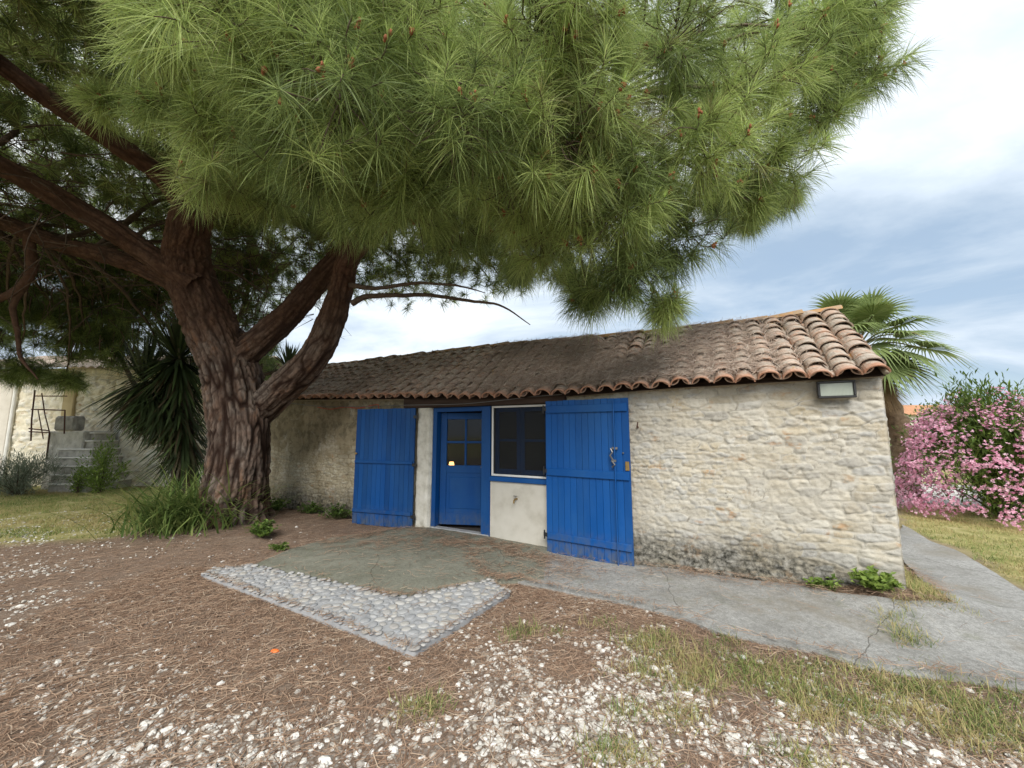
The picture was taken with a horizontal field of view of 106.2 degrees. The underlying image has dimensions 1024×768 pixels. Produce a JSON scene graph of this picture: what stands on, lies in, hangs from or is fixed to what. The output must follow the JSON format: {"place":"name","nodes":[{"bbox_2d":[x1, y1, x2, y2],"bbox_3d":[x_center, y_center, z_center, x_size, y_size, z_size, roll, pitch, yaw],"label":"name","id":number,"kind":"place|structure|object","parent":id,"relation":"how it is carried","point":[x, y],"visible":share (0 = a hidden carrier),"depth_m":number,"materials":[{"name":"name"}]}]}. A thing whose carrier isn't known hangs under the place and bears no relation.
{"place":"outdoors","nodes":[
{"label":"outdoors","id":0,"kind":"place"},
{"bbox_2d":[257,527,550,596],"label":"patio","id":1,"kind":"structure","parent":0,"point":[396,578],"depth_m":4.50,"materials":[{"name":"concrete"}]},
{"bbox_2d":[0,454,1023,767],"bbox_3d":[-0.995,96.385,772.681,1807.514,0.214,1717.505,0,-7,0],"label":"ground","id":2,"kind":"structure","parent":0,"point":[198,542],"depth_m":2.61,"materials":[{"name":"brown soil"}]},
{"bbox_2d":[0,446,69,495],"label":"lavender bush","id":3,"kind":"object","parent":2,"relation":"on","point":[23,475],"visible":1,"depth_m":9.32,"materials":[{"name":"green plant"}]},
{"bbox_2d":[65,467,92,492],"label":"weed clump","id":4,"kind":"object","parent":2,"relation":"on","point":[78,490],"visible":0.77,"depth_m":9.66,"materials":[{"name":"green plant"}]},
{"bbox_2d":[28,390,131,492],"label":"stone staircase","id":5,"kind":"structure","parent":2,"relation":"on","point":[70,441],"depth_m":10.38,"materials":[{"name":"stone"}]},
{"bbox_2d":[70,434,131,493],"bbox_3d":[-10.461,2.058,9.804,1.518,1.603,0.957,0,-7,0],"label":"weed clump","id":6,"kind":"object","parent":2,"relation":"on","point":[97,477],"visible":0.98,"depth_m":9.79,"materials":[{"name":"green plant"}]},
{"bbox_2d":[27,288,177,491],"bbox_3d":[-10.155,-0.398,9.777,4.221,6.312,2.085,0,-7,0],"label":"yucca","id":7,"kind":"object","parent":2,"relation":"on","point":[159,301],"visible":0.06,"depth_m":9.65,"materials":[{"name":"green plant"}]},
{"bbox_2d":[74,305,207,498],"bbox_3d":[-7.873,0.427,8.712,3.177,4.653,2.521,3,-8,-23],"label":"yucca","id":8,"kind":"object","parent":2,"relation":"on","point":[165,414],"visible":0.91,"depth_m":8.45,"materials":[{"name":"green plant"}]},
{"bbox_2d":[0,356,282,486],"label":"stone house","id":9,"kind":"structure","parent":2,"relation":"on","point":[15,413],"depth_m":11.19,"materials":[{"name":"stone"}]},
{"bbox_2d":[113,418,119,445],"bbox_3d":[-11.543,1.959,11.235,0.306,1.950,0.060,0,-7,0],"label":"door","id":10,"kind":"structure","parent":9,"relation":"in","point":[117,435],"depth_m":11.27,"materials":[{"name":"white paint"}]},
{"bbox_2d":[14,460,317,545],"bbox_3d":[-4.929,1.685,5.972,3.394,1.314,2.866,0,-7,0],"label":"grass clump","id":11,"kind":"object","parent":2,"relation":"on","point":[179,512],"visible":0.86,"depth_m":5.60,"materials":[{"name":"green plant"}]},
{"bbox_2d":[215,240,299,377],"bbox_3d":[-6.623,-0.697,9.986,3.510,6.922,1.583,-1,-7,9],"label":"yucca","id":12,"kind":"object","parent":2,"relation":"on","point":[288,355],"visible":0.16,"depth_m":9.68,"materials":[{"name":"green plant"}]},
{"bbox_2d":[245,518,279,537],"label":"ground plant","id":13,"kind":"object","parent":2,"relation":"on","point":[264,529],"visible":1,"depth_m":5.50,"materials":[{"name":"green plant"}]},
{"bbox_2d":[268,541,289,551],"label":"ground plant","id":14,"kind":"object","parent":2,"relation":"on","point":[280,547],"visible":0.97,"depth_m":4.99,"materials":[{"name":"green plant"}]},
{"bbox_2d":[270,494,291,510],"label":"ground plant","id":15,"kind":"object","parent":2,"relation":"on","point":[277,506],"visible":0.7,"depth_m":7.39,"materials":[{"name":"green plant"}]},
{"bbox_2d":[297,501,323,513],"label":"ground plant","id":16,"kind":"object","parent":2,"relation":"on","point":[313,508],"visible":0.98,"depth_m":7.10,"materials":[{"name":"green plant"}]},
{"bbox_2d":[315,502,351,519],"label":"ground plant","id":17,"kind":"object","parent":2,"relation":"on","point":[336,513],"visible":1,"depth_m":6.76,"materials":[{"name":"green plant"}]},
{"bbox_2d":[201,563,510,658],"bbox_3d":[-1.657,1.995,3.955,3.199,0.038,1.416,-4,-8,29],"label":"cobbles","id":18,"kind":"object","parent":2,"relation":"on","point":[386,611],"visible":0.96,"depth_m":3.41,"materials":[{"name":"grey stone"}]},
{"bbox_2d":[0,0,943,529],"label":"pine tree","id":19,"kind":"object","parent":2,"relation":"on","point":[342,138],"visible":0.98,"depth_m":3.64,"materials":[{"name":"green plant"}]},
{"bbox_2d":[0,505,1023,767],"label":"gravel","id":20,"kind":"structure","parent":2,"relation":"on","point":[512,759],"depth_m":2.02,"materials":[{"name":"white gravel"}]},
{"bbox_2d":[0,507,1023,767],"bbox_3d":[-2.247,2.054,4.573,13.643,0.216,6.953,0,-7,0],"label":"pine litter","id":21,"kind":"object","parent":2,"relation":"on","point":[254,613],"visible":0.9,"depth_m":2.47,"materials":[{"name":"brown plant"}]},
{"bbox_2d":[269,305,906,589],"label":"stone cottage","id":22,"kind":"structure","parent":2,"relation":"on","point":[779,474],"depth_m":4.67,"materials":[{"name":"stone"}]},
{"bbox_2d":[317,404,378,409],"bbox_3d":[-3.100,0.443,7.195,1.707,0.078,0.014,-4,-8,28],"label":"cord","id":23,"kind":"object","parent":22,"relation":"attached to","point":[348,407],"visible":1,"depth_m":7.21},
{"bbox_2d":[291,394,561,406],"bbox_3d":[-1.988,0.308,6.589,6.051,0.177,0.027,-4,-8,28],"label":"cable","id":24,"kind":"object","parent":22,"relation":"attached to","point":[426,404],"visible":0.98,"depth_m":6.22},
{"bbox_2d":[439,413,481,524],"bbox_3d":[-0.754,1.360,6.237,0.840,1.780,0.042,-1,-7,8],"label":"door","id":25,"kind":"structure","parent":22,"relation":"in","point":[460,485],"depth_m":6.20,"materials":[{"name":"blue paint"}]},
{"bbox_2d":[489,404,545,484],"bbox_3d":[0.129,0.858,5.554,0.970,1.100,0.160,-4,-8,28],"label":"window","id":26,"kind":"structure","parent":22,"relation":"in","point":[519,475],"depth_m":5.57,"materials":[{"name":"white paint"}]},
{"bbox_2d":[306,312,818,394],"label":"roof litter","id":27,"kind":"object","parent":22,"relation":"on","point":[622,361],"visible":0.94,"depth_m":5.39,"materials":[{"name":"brown plant"}]},
{"bbox_2d":[816,380,856,398],"bbox_3d":[3.219,0.056,3.822,0.300,0.170,0.084,-4,-8,28],"label":"floodlight","id":28,"kind":"object","parent":22,"relation":"attached to","point":[837,389],"visible":1,"depth_m":3.79,"materials":[{"name":"black metal"}]},
{"bbox_2d":[802,573,843,590],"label":"ground plant","id":29,"kind":"object","parent":2,"relation":"on","point":[820,581],"visible":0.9,"depth_m":3.66,"materials":[{"name":"green plant"}]},
{"bbox_2d":[847,565,905,592],"bbox_3d":[3.282,1.756,3.459,0.434,0.204,0.310,0,-7,0],"label":"ground plant","id":30,"kind":"object","parent":2,"relation":"on","point":[871,579],"visible":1,"depth_m":3.43,"materials":[{"name":"green plant"}]},
{"bbox_2d":[808,284,981,500],"bbox_3d":[8.250,0.263,9.005,3.545,4.975,3.501,0,-7,0],"label":"fan palm","id":31,"kind":"object","parent":2,"relation":"on","point":[864,313],"visible":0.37,"depth_m":8.58,"materials":[{"name":"green plant"}]},
{"bbox_2d":[890,444,937,484],"bbox_3d":[11.887,2.299,11.652,1.975,1.564,1.479,-1,-7,10],"label":"shrub","id":32,"kind":"object","parent":2,"relation":"on","point":[925,465],"visible":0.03,"depth_m":11.23,"materials":[{"name":"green plant"}]},
{"bbox_2d":[905,395,957,465],"bbox_3d":[18.262,2.118,17.004,3.300,3.290,2.059,0,-7,0],"label":"shrub","id":33,"kind":"object","parent":2,"relation":"on","point":[930,430],"visible":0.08,"depth_m":16.87,"materials":[{"name":"pink plant"}]},
{"bbox_2d":[923,402,956,429],"bbox_3d":[33.525,3.273,28.867,3.938,3.869,4.913,0,-7,0],"label":"tree","id":34,"kind":"object","parent":2,"relation":"on","point":[934,411],"visible":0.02,"depth_m":29.49,"materials":[{"name":"green plant"}]},
{"bbox_2d":[889,405,1017,445],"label":"house","id":35,"kind":"structure","parent":2,"relation":"on","point":[908,410],"depth_m":36.97,"materials":[{"name":"orange paint"}]},
{"bbox_2d":[891,366,1023,530],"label":"oleander","id":36,"kind":"object","parent":2,"relation":"on","point":[985,437],"visible":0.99,"depth_m":6.88,"materials":[{"name":"pink plant"}]},
{"bbox_2d":[0,486,1023,767],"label":"grass","id":37,"kind":"structure","parent":0,"point":[916,584],"depth_m":2.35,"materials":[{"name":"green plant"}]},
{"bbox_2d":[0,0,1023,404],"label":"sky","id":38,"kind":"structure","parent":0,"point":[927,204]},
{"bbox_2d":[518,524,1023,692],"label":"path","id":39,"kind":"structure","parent":0,"point":[991,642],"depth_m":3.22,"materials":[{"name":"concrete"}]},
{"bbox_2d":[896,484,990,508],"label":"gravel track","id":40,"kind":"structure","parent":0,"point":[935,493],"depth_m":8.92,"materials":[{"name":"white gravel"}]}
]}

